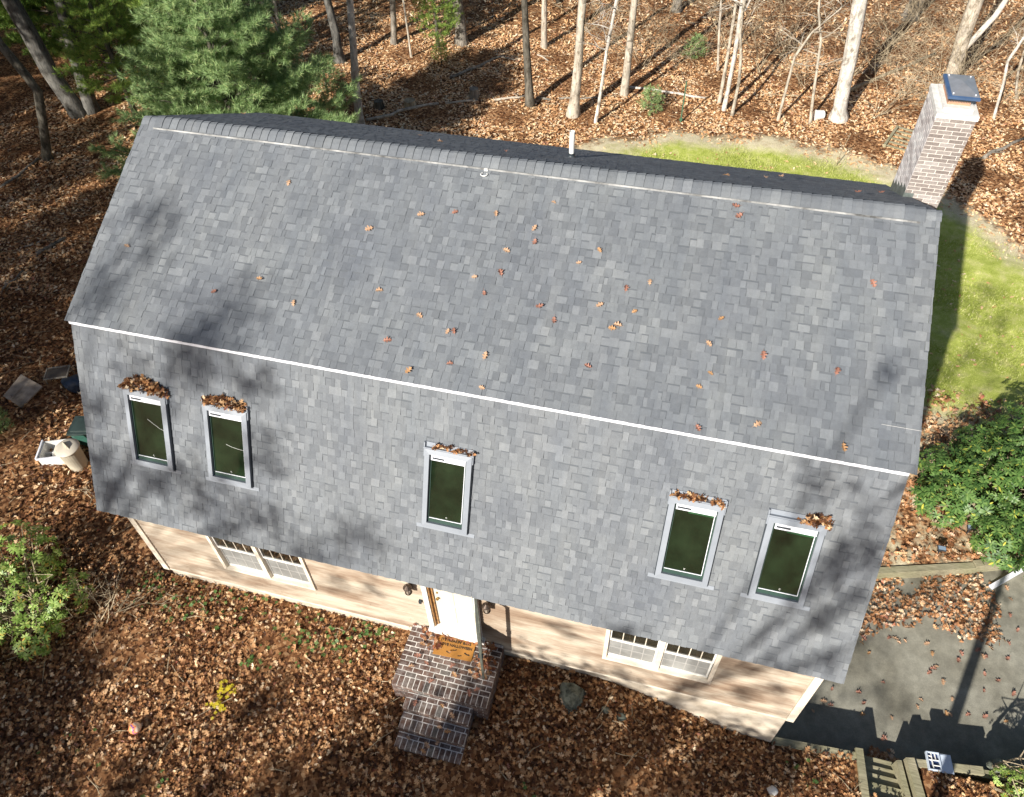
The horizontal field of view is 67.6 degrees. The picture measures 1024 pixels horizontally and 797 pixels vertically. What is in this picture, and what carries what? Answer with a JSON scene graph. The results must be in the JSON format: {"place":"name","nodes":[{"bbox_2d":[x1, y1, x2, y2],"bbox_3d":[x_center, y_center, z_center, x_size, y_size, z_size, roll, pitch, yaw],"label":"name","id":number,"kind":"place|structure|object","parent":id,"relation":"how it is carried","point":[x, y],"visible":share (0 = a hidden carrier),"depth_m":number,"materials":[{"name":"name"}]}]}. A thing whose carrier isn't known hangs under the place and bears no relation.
{"place":"outdoors","nodes":[
{"label":"outdoors","id":0,"kind":"place"},
{"bbox_2d":[0,0,1023,796],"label":"ground","id":1,"kind":"structure","parent":0,"point":[986,382],"depth_m":24.46,"materials":[{"name":"plant"}]},
{"bbox_2d":[0,405,15,432],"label":"pine seedling","id":2,"kind":"object","parent":1,"relation":"on","point":[2,414],"visible":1,"depth_m":19.76,"materials":[{"name":"green plant"}]},
{"bbox_2d":[0,157,39,187],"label":"fallen log","id":3,"kind":"object","parent":1,"relation":"on","point":[20,172],"visible":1,"depth_m":29.31,"materials":[{"name":"wood"}]},
{"bbox_2d":[0,37,53,161],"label":"oak tree","id":4,"kind":"object","parent":1,"relation":"on","point":[25,75],"visible":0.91,"depth_m":27.94,"materials":[{"name":"brown plant"}]},
{"bbox_2d":[1,0,86,118],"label":"oak tree","id":5,"kind":"object","parent":1,"relation":"on","point":[71,102],"visible":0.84,"depth_m":30.64,"materials":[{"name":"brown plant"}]},
{"bbox_2d":[0,519,94,661],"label":"mountain laurel","id":6,"kind":"object","parent":1,"relation":"on","point":[11,609],"visible":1,"depth_m":15.76,"materials":[{"name":"green plant"}]},
{"bbox_2d":[35,439,65,465],"bbox_3d":[-11.373,1.349,19.144,0.760,0.380,0.610,-6,48,-4],"label":"white bin","id":7,"kind":"object","parent":1,"relation":"on","point":[43,456],"visible":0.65,"depth_m":19.06,"materials":[{"name":"paint"}]},
{"bbox_2d":[43,365,73,383],"bbox_3d":[-12.640,-0.630,21.373,0.640,0.308,0.464,-9,48,-6],"label":"glass table","id":8,"kind":"object","parent":1,"relation":"on","point":[57,372],"visible":0.91,"depth_m":21.26,"materials":[{"name":"grey glass"}]},
{"bbox_2d":[0,0,121,63],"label":"hemlock","id":9,"kind":"object","parent":1,"relation":"on","point":[8,23],"visible":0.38,"depth_m":33.42,"materials":[{"name":"green plant"}]},
{"bbox_2d":[0,172,130,536],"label":"fallen twigs","id":10,"kind":"object","parent":1,"relation":"on","point":[44,320],"visible":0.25,"depth_m":24.54,"materials":[{"name":"wood"}]},
{"bbox_2d":[61,374,79,392],"bbox_3d":[-12.048,-0.422,21.133,0.808,0.430,0.613,-5,48,-3],"label":"blue tarp","id":11,"kind":"object","parent":1,"relation":"on","point":[70,383],"visible":0.68,"depth_m":20.94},
{"bbox_2d":[54,438,87,471],"bbox_3d":[-10.783,1.379,18.761,0.590,0.864,0.590,10,49,11],"label":"trash can","id":12,"kind":"object","parent":1,"relation":"on","point":[69,453],"visible":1,"depth_m":18.57,"materials":[{"name":"beige plastic"}]},
{"bbox_2d":[66,416,87,446],"bbox_3d":[-10.761,0.870,19.464,0.660,0.665,0.610,-1,48,1],"label":"green bin","id":13,"kind":"object","parent":1,"relation":"on","point":[77,429],"visible":0.55,"depth_m":19.19,"materials":[{"name":"plastic"}]},
{"bbox_2d":[54,0,100,114],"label":"oak tree","id":14,"kind":"object","parent":1,"relation":"on","point":[90,104],"visible":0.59,"depth_m":31.15,"materials":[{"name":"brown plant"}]},
{"bbox_2d":[0,163,155,559],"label":"leaf litter","id":15,"kind":"object","parent":1,"relation":"on","point":[56,417],"visible":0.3,"depth_m":22.63,"materials":[{"name":"plant"}]},
{"bbox_2d":[3,374,42,407],"bbox_3d":[-13.388,-0.160,20.949,0.959,0.280,0.770,22,52,20],"label":"plywood board","id":16,"kind":"object","parent":15,"relation":"on","point":[29,389],"visible":0.98,"depth_m":20.89,"materials":[{"name":"wood"}]},
{"bbox_2d":[45,0,156,115],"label":"white pine","id":17,"kind":"object","parent":1,"relation":"on","point":[97,24],"visible":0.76,"depth_m":29.52,"materials":[{"name":"green plant"}]},
{"bbox_2d":[57,559,180,651],"bbox_3d":[-8.164,4.080,15.922,2.282,1.304,1.639,-22,51,-17],"label":"bare shrub","id":18,"kind":"object","parent":1,"relation":"on","point":[109,592],"visible":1,"depth_m":15.97,"materials":[{"name":"brown plant"}]},
{"bbox_2d":[104,0,219,78],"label":"white pine","id":19,"kind":"object","parent":1,"relation":"on","point":[136,3],"visible":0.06,"depth_m":30.05,"materials":[{"name":"green plant"}]},
{"bbox_2d":[87,0,363,181],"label":"white pine","id":20,"kind":"object","parent":1,"relation":"on","point":[224,68],"visible":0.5,"depth_m":23.60,"materials":[{"name":"green plant"}]},
{"bbox_2d":[216,679,235,698],"bbox_3d":[-5.624,5.773,15.116,0.400,0.238,0.398,10,49,11],"label":"yellow seedling","id":21,"kind":"object","parent":1,"relation":"on","point":[226,689],"visible":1,"depth_m":15.09,"materials":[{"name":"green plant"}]},
{"bbox_2d":[307,54,345,93],"bbox_3d":[-7.996,-13.742,32.713,1.787,2.013,1.896,17,51,16],"label":"pine seedling","id":22,"kind":"object","parent":1,"relation":"on","point":[325,81],"visible":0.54,"depth_m":32.61,"materials":[{"name":"green plant"}]},
{"bbox_2d":[324,0,345,63],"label":"oak tree","id":23,"kind":"object","parent":1,"relation":"on","point":[340,57],"visible":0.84,"depth_m":34.24,"materials":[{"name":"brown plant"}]},
{"bbox_2d":[346,0,364,123],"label":"birch tree","id":24,"kind":"object","parent":1,"relation":"on","point":[353,48],"visible":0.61,"depth_m":29.26,"materials":[{"name":"white plant"}]},
{"bbox_2d":[390,0,397,44],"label":"oak tree","id":25,"kind":"object","parent":1,"relation":"on","point":[393,40],"visible":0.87,"depth_m":35.72,"materials":[{"name":"grey plant"}]},
{"bbox_2d":[366,101,438,120],"bbox_3d":[-4.616,-12.212,32.095,3.288,0.563,0.298,-24,52,-18],"label":"fallen log","id":26,"kind":"object","parent":1,"relation":"on","point":[396,112],"visible":1,"depth_m":32.16,"materials":[{"name":"wood"}]},
{"bbox_2d":[402,0,411,57],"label":"sapling","id":27,"kind":"object","parent":1,"relation":"on","point":[410,51],"visible":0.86,"depth_m":34.51,"materials":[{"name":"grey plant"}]},
{"bbox_2d":[37,571,820,796],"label":"ground cover","id":28,"kind":"object","parent":1,"relation":"on","point":[334,643],"visible":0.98,"depth_m":15.79,"materials":[{"name":"brown plant"}]},
{"bbox_2d":[409,0,463,47],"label":"white pine","id":29,"kind":"object","parent":1,"relation":"on","point":[426,6],"visible":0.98,"depth_m":35.07,"materials":[{"name":"green plant"}]},
{"bbox_2d":[430,34,451,65],"bbox_3d":[-3.283,-15.819,34.730,0.980,1.440,0.922,-35,56,-26],"label":"white pine","id":30,"kind":"object","parent":1,"relation":"on","point":[440,52],"visible":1,"depth_m":34.67,"materials":[{"name":"green plant"}]},
{"bbox_2d":[392,624,504,764],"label":"brick steps","id":31,"kind":"structure","parent":1,"relation":"on","point":[424,717],"depth_m":14.50,"materials":[{"name":"brick"}]},
{"bbox_2d":[433,635,475,661],"bbox_3d":[-1.124,4.879,15.005,0.780,0.021,0.420,9,49,9],"label":"doormat","id":32,"kind":"object","parent":31,"relation":"on","point":[461,650],"visible":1,"depth_m":14.97,"materials":[{"name":"orange"}]},
{"bbox_2d":[414,623,497,679],"bbox_3d":[-1.173,4.911,14.941,1.847,0.216,0.855,10,49,11],"label":"leaf drift","id":33,"kind":"object","parent":31,"relation":"on","point":[438,645],"visible":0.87,"depth_m":14.98,"materials":[{"name":"plant"}]},
{"bbox_2d":[453,0,468,46],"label":"oak tree","id":34,"kind":"object","parent":1,"relation":"on","point":[461,39],"visible":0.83,"depth_m":35.96,"materials":[{"name":"grey plant"}]},
{"bbox_2d":[469,86,479,99],"bbox_3d":[-1.635,-13.218,33.195,0.490,0.490,0.495,10,49,11],"label":"tree stump","id":35,"kind":"object","parent":1,"relation":"on","point":[473,92],"visible":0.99,"depth_m":33.06,"materials":[{"name":"wood"}]},
{"bbox_2d":[449,54,504,78],"bbox_3d":[-1.481,-15.184,34.896,3.363,0.384,0.718,-33,55,-25],"label":"fallen log","id":36,"kind":"object","parent":1,"relation":"on","point":[451,76],"visible":1,"depth_m":34.88,"materials":[{"name":"wood"}]},
{"bbox_2d":[0,521,1017,796],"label":"leaf litter","id":37,"kind":"object","parent":1,"relation":"on","point":[286,719],"visible":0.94,"depth_m":14.89,"materials":[{"name":"plant"}]},
{"bbox_2d":[129,722,140,733],"bbox_3d":[-7.229,6.319,14.678,0.224,0.224,0.224,-32,70,7],"label":"ball","id":38,"kind":"object","parent":37,"relation":"on","point":[134,727],"visible":1,"depth_m":14.61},
{"bbox_2d":[6,539,860,796],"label":"fallen twigs","id":39,"kind":"object","parent":37,"relation":"on","point":[95,785],"visible":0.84,"depth_m":14.70,"materials":[{"name":"wood"}]},
{"bbox_2d":[0,0,1023,475],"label":"leaf litter","id":40,"kind":"object","parent":1,"relation":"on","point":[582,102],"visible":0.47,"depth_m":32.20,"materials":[{"name":"brown plant"}]},
{"bbox_2d":[7,0,1023,249],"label":"fallen twigs","id":41,"kind":"object","parent":1,"relation":"on","point":[619,102],"visible":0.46,"depth_m":34.27,"materials":[{"name":"wood"}]},
{"bbox_2d":[64,74,980,741],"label":"house","id":42,"kind":"structure","parent":1,"relation":"on","point":[552,522],"depth_m":12.15,"materials":[{"name":"beige paint"}]},
{"bbox_2d":[117,374,168,398],"bbox_3d":[-6.215,-0.229,12.916,0.959,0.354,0.352,10,49,11],"label":"leaf pile","id":43,"kind":"object","parent":42,"relation":"on","point":[148,386],"visible":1,"depth_m":12.88,"materials":[{"name":"plant"}]},
{"bbox_2d":[200,392,246,412],"bbox_3d":[-4.776,0.065,12.647,0.900,0.288,0.303,10,49,11],"label":"leaf pile","id":44,"kind":"object","parent":42,"relation":"on","point":[238,406],"visible":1,"depth_m":12.61,"materials":[{"name":"plant"}]},
{"bbox_2d":[205,536,316,590],"bbox_3d":[-4.924,3.046,14.930,2.040,1.770,0.125,10,49,11],"label":"window","id":45,"kind":"structure","parent":42,"relation":"in","point":[242,558],"depth_m":15.23,"materials":[{"name":"beige paint"}]},
{"bbox_2d":[431,443,475,456],"bbox_3d":[-0.905,0.811,11.957,0.773,0.220,0.226,10,49,11],"label":"leaf pile","id":46,"kind":"object","parent":42,"relation":"on","point":[458,450],"visible":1,"depth_m":11.91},
{"bbox_2d":[433,588,475,629],"bbox_3d":[-1.065,3.835,14.350,0.829,2.040,0.117,10,49,11],"label":"door","id":47,"kind":"structure","parent":42,"relation":"in","point":[454,609],"depth_m":14.58,"materials":[{"name":"paint"}]},
{"bbox_2d":[474,598,484,679],"bbox_3d":[-0.598,4.328,13.947,0.100,2.020,0.810,-5,48,-3],"label":"storm door","id":48,"kind":"structure","parent":42,"relation":"in","point":[478,631],"depth_m":13.67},
{"bbox_2d":[602,629,721,683],"bbox_3d":[2.626,4.391,13.454,1.980,1.720,0.125,10,49,11],"label":"window","id":49,"kind":"structure","parent":42,"relation":"in","point":[620,647],"depth_m":13.75,"materials":[{"name":"beige paint"}]},
{"bbox_2d":[669,489,724,509],"bbox_3d":[2.724,1.464,11.230,0.819,0.176,0.224,10,49,11],"label":"leaf pile","id":50,"kind":"object","parent":42,"relation":"on","point":[692,497],"visible":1,"depth_m":11.21,"materials":[{"name":"plant"}]},
{"bbox_2d":[797,512,834,530],"bbox_3d":[4.343,1.724,10.925,0.520,0.283,0.285,10,49,11],"label":"leaf pile","id":51,"kind":"object","parent":42,"relation":"on","point":[814,520],"visible":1,"depth_m":10.87,"materials":[{"name":"plant"}]},
{"bbox_2d":[521,0,534,107],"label":"oak tree","id":52,"kind":"object","parent":1,"relation":"on","point":[529,95],"visible":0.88,"depth_m":31.39,"materials":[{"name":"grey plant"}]},
{"bbox_2d":[540,0,547,48],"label":"oak tree","id":53,"kind":"object","parent":1,"relation":"on","point":[544,44],"visible":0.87,"depth_m":35.76,"materials":[{"name":"beige plant"}]},
{"bbox_2d":[99,0,1023,95],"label":"leaf litter","id":54,"kind":"object","parent":1,"relation":"on","point":[708,25],"visible":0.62,"depth_m":37.67,"materials":[{"name":"brown plant"}]},
{"bbox_2d":[559,682,585,715],"bbox_3d":[1.137,5.781,14.807,0.580,0.370,0.620,10,49,11],"label":"boulder","id":55,"kind":"object","parent":1,"relation":"on","point":[571,695],"visible":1,"depth_m":14.76,"materials":[{"name":"stone"}]},
{"bbox_2d":[566,0,585,118],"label":"oak tree","id":56,"kind":"object","parent":1,"relation":"on","point":[573,110],"visible":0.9,"depth_m":30.59,"materials":[{"name":"beige plant"}]},
{"bbox_2d":[536,0,630,58],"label":"bare shrub","id":57,"kind":"object","parent":1,"relation":"on","point":[592,28],"visible":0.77,"depth_m":36.69,"materials":[{"name":"brown plant"}]},
{"bbox_2d":[575,0,646,122],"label":"birch tree","id":58,"kind":"object","parent":1,"relation":"on","point":[611,27],"visible":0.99,"depth_m":29.11,"materials":[{"name":"white plant"}]},
{"bbox_2d":[619,0,637,97],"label":"oak tree","id":59,"kind":"object","parent":1,"relation":"on","point":[624,89],"visible":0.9,"depth_m":31.95,"materials":[{"name":"beige plant"}]},
{"bbox_2d":[564,0,712,75],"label":"bare shrub","id":60,"kind":"object","parent":1,"relation":"on","point":[650,40],"visible":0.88,"depth_m":34.21,"materials":[{"name":"brown plant"}]},
{"bbox_2d":[637,83,664,115],"bbox_3d":[5.816,-12.496,32.036,1.276,1.438,1.354,10,49,11],"label":"pine seedling","id":61,"kind":"object","parent":1,"relation":"on","point":[649,90],"visible":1,"depth_m":31.86,"materials":[{"name":"green plant"}]},
{"bbox_2d":[630,86,705,98],"bbox_3d":[6.712,-13.352,33.185,3.333,0.446,0.524,16,50,15],"label":"fallen log","id":62,"kind":"object","parent":1,"relation":"on","point":[670,92],"visible":0.86,"depth_m":33.30,"materials":[{"name":"wood"}]},
{"bbox_2d":[642,6,737,69],"bbox_3d":[7.631,-16.443,34.431,3.600,2.666,4.140,-26,52,-20],"label":"bare shrub","id":63,"kind":"object","parent":1,"relation":"on","point":[680,39],"visible":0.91,"depth_m":34.44,"materials":[{"name":"brown plant"}]},
{"bbox_2d":[679,32,708,58],"bbox_3d":[8.415,-16.110,35.193,1.354,1.438,1.276,-8,48,-6],"label":"pine seedling","id":64,"kind":"object","parent":1,"relation":"on","point":[702,37],"visible":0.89,"depth_m":35.06,"materials":[{"name":"green plant"}]},
{"bbox_2d":[712,0,729,70],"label":"sapling","id":65,"kind":"object","parent":1,"relation":"on","point":[718,49],"visible":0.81,"depth_m":33.65,"materials":[{"name":"beige plant"}]},
{"bbox_2d":[707,0,752,103],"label":"sapling","id":66,"kind":"object","parent":1,"relation":"on","point":[720,96],"visible":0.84,"depth_m":31.02,"materials":[{"name":"beige plant"}]},
{"bbox_2d":[710,0,750,110],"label":"sapling","id":67,"kind":"object","parent":1,"relation":"on","point":[729,82],"visible":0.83,"depth_m":30.68,"materials":[{"name":"white plant"}]},
{"bbox_2d":[665,0,805,49],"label":"bare shrub","id":68,"kind":"object","parent":1,"relation":"on","point":[713,8],"visible":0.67,"depth_m":35.39,"materials":[{"name":"brown plant"}]},
{"bbox_2d":[728,0,771,115],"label":"sapling","id":69,"kind":"object","parent":1,"relation":"on","point":[743,3],"visible":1,"depth_m":29.96,"materials":[{"name":"beige plant"}]},
{"bbox_2d":[722,1,789,73],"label":"bare shrub","id":70,"kind":"object","parent":1,"relation":"on","point":[756,60],"visible":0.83,"depth_m":33.81,"materials":[{"name":"brown plant"}]},
{"bbox_2d":[735,0,849,61],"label":"bare shrub","id":71,"kind":"object","parent":1,"relation":"on","point":[776,9],"visible":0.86,"depth_m":34.45,"materials":[{"name":"brown plant"}]},
{"bbox_2d":[754,17,844,87],"bbox_3d":[11.866,-14.195,32.183,3.180,2.817,4.490,34,57,28],"label":"bare shrub","id":72,"kind":"object","parent":1,"relation":"on","point":[789,65],"visible":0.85,"depth_m":32.45,"materials":[{"name":"brown plant"}]},
{"bbox_2d":[771,0,848,120],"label":"sapling","id":73,"kind":"object","parent":1,"relation":"on","point":[791,70],"visible":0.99,"depth_m":29.59,"materials":[{"name":"beige plant"}]},
{"bbox_2d":[771,737,855,759],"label":"timber retaining wall","id":74,"kind":"structure","parent":1,"relation":"on","point":[798,745],"depth_m":15.19,"materials":[{"name":"wood"}]},
{"bbox_2d":[607,135,1023,428],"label":"lawn grass","id":75,"kind":"structure","parent":1,"relation":"on","point":[971,313],"depth_m":24.05,"materials":[{"name":"plant"}]},
{"bbox_2d":[780,0,867,123],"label":"sapling","id":76,"kind":"object","parent":1,"relation":"on","point":[815,76],"visible":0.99,"depth_m":29.52,"materials":[{"name":"beige plant"}]},
{"bbox_2d":[828,0,867,123],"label":"oak tree","id":77,"kind":"object","parent":1,"relation":"on","point":[838,114],"visible":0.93,"depth_m":29.75,"materials":[{"name":"white plant"}]},
{"bbox_2d":[853,748,924,796],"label":"timber stairs","id":78,"kind":"structure","parent":1,"relation":"on","point":[884,778],"depth_m":14.87,"materials":[{"name":"wood"}]},
{"bbox_2d":[863,745,898,762],"bbox_3d":[7.494,7.340,15.635,0.830,0.243,0.498,10,49,11],"label":"leaf drift","id":79,"kind":"object","parent":78,"relation":"on","point":[884,755],"visible":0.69,"depth_m":15.63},
{"bbox_2d":[850,53,935,91],"bbox_3d":[17.085,-14.569,34.001,5.871,0.355,0.462,-28,53,-21],"label":"fallen log","id":80,"kind":"object","parent":1,"relation":"on","point":[862,84],"visible":0.77,"depth_m":33.84,"materials":[{"name":"wood"}]},
{"bbox_2d":[883,125,912,150],"bbox_3d":[15.560,-10.212,30.251,1.240,0.130,1.740,27,54,23],"label":"wooden pallet","id":81,"kind":"object","parent":1,"relation":"on","point":[890,137],"visible":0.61,"depth_m":30.29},
{"bbox_2d":[859,0,948,80],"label":"bare shrub","id":82,"kind":"object","parent":1,"relation":"on","point":[893,44],"visible":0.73,"depth_m":33.51,"materials":[{"name":"brown plant"}]},
{"bbox_2d":[810,0,1005,89],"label":"bare shrub","id":83,"kind":"object","parent":1,"relation":"on","point":[875,41],"visible":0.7,"depth_m":32.70,"materials":[{"name":"brown plant"}]},
{"bbox_2d":[863,0,959,47],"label":"bare shrub","id":84,"kind":"object","parent":1,"relation":"on","point":[912,18],"visible":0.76,"depth_m":34.76,"materials":[{"name":"brown plant"}]},
{"bbox_2d":[900,0,924,21],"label":"oak tree","id":85,"kind":"object","parent":1,"relation":"on","point":[914,11],"visible":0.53,"depth_m":37.62,"materials":[{"name":"grey plant"}]},
{"bbox_2d":[848,23,988,125],"bbox_3d":[15.964,-12.976,30.721,4.928,4.525,5.188,-22,51,-17],"label":"bare shrub","id":86,"kind":"object","parent":1,"relation":"on","point":[913,76],"visible":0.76,"depth_m":30.90,"materials":[{"name":"brown plant"}]},
{"bbox_2d":[876,562,975,579],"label":"timber retaining wall","id":87,"kind":"structure","parent":1,"relation":"on","point":[920,571],"depth_m":18.21,"materials":[{"name":"wood"}]},
{"bbox_2d":[878,1,986,99],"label":"bare shrub","id":88,"kind":"object","parent":1,"relation":"on","point":[915,72],"visible":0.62,"depth_m":31.88,"materials":[{"name":"brown plant"}]},
{"bbox_2d":[915,759,984,779],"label":"timber retaining wall","id":89,"kind":"structure","parent":1,"relation":"on","point":[971,772],"depth_m":14.88,"materials":[{"name":"wood"}]},
{"bbox_2d":[925,751,953,773],"bbox_3d":[8.331,7.092,14.908,0.470,0.075,0.350,6,49,7],"label":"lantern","id":90,"kind":"object","parent":89,"relation":"on","point":[937,761],"visible":1,"depth_m":14.91,"materials":[{"name":"white paint"}]},
{"bbox_2d":[881,0,1023,113],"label":"bare shrub","id":91,"kind":"object","parent":1,"relation":"on","point":[944,48],"visible":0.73,"depth_m":30.07,"materials":[{"name":"brown plant"}]},
{"bbox_2d":[882,384,1023,566],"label":"leaf litter","id":92,"kind":"object","parent":1,"relation":"on","point":[907,493],"visible":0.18,"depth_m":19.42,"materials":[{"name":"plant"}]},
{"bbox_2d":[909,397,1023,573],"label":"rhododendron","id":93,"kind":"object","parent":1,"relation":"on","point":[1001,510],"visible":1,"depth_m":18.23,"materials":[{"name":"green plant"}]},
{"bbox_2d":[941,0,1008,82],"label":"oak tree","id":94,"kind":"object","parent":1,"relation":"on","point":[973,7],"visible":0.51,"depth_m":30.30,"materials":[{"name":"beige plant"}]},
{"bbox_2d":[926,0,1023,57],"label":"bare shrub","id":95,"kind":"object","parent":1,"relation":"on","point":[988,8],"visible":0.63,"depth_m":34.22,"materials":[{"name":"brown plant"}]},
{"bbox_2d":[953,0,1023,121],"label":"bare shrub","id":96,"kind":"object","parent":1,"relation":"on","point":[978,39],"visible":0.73,"depth_m":32.53,"materials":[{"name":"brown plant"}]},
{"bbox_2d":[972,555,1023,572],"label":"timber retaining wall","id":97,"kind":"structure","parent":1,"relation":"on","point":[980,566],"depth_m":18.25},
{"bbox_2d":[977,770,1023,787],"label":"timber retaining wall","id":98,"kind":"structure","parent":1,"relation":"on","point":[986,778],"depth_m":14.91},
{"bbox_2d":[986,758,1018,777],"bbox_3d":[9.630,7.230,14.992,0.582,0.294,0.334,10,49,11],"label":"stone","id":99,"kind":"object","parent":98,"relation":"on","point":[989,763],"visible":0.48,"depth_m":14.98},
{"bbox_2d":[982,137,1023,159],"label":"fallen log","id":100,"kind":"object","parent":1,"relation":"on","point":[989,153],"visible":1,"depth_m":29.62,"materials":[{"name":"wood"}]},
{"bbox_2d":[989,751,1023,796],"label":"azalea","id":101,"kind":"object","parent":1,"relation":"on","point":[1016,780],"visible":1,"depth_m":14.48,"materials":[{"name":"green plant"}]},
{"bbox_2d":[992,34,1023,118],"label":"sapling","id":102,"kind":"object","parent":1,"relation":"on","point":[1019,44],"visible":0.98,"depth_m":30.04,"materials":[{"name":"white plant"}]},
{"bbox_2d":[1013,24,1023,98],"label":"sapling","id":103,"kind":"object","parent":1,"relation":"on","point":[1018,71],"visible":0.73,"depth_m":31.68,"materials":[{"name":"grey plant"}]},
{"bbox_2d":[775,568,1023,774],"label":"driveway","id":104,"kind":"structure","parent":0,"point":[911,730],"depth_m":16.58,"materials":[{"name":"concrete"}]},
{"bbox_2d":[860,572,1004,649],"bbox_3d":[8.900,4.903,17.785,5.051,0.292,2.017,0,48,2],"label":"leaf drift","id":105,"kind":"object","parent":104,"relation":"on","point":[974,615],"visible":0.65,"depth_m":17.80,"materials":[{"name":"plant"}]},
{"bbox_2d":[989,566,1023,589],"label":"downspout piece","id":106,"kind":"object","parent":104,"relation":"on","point":[1000,581],"visible":1,"depth_m":18.19,"materials":[{"name":"white metal"}]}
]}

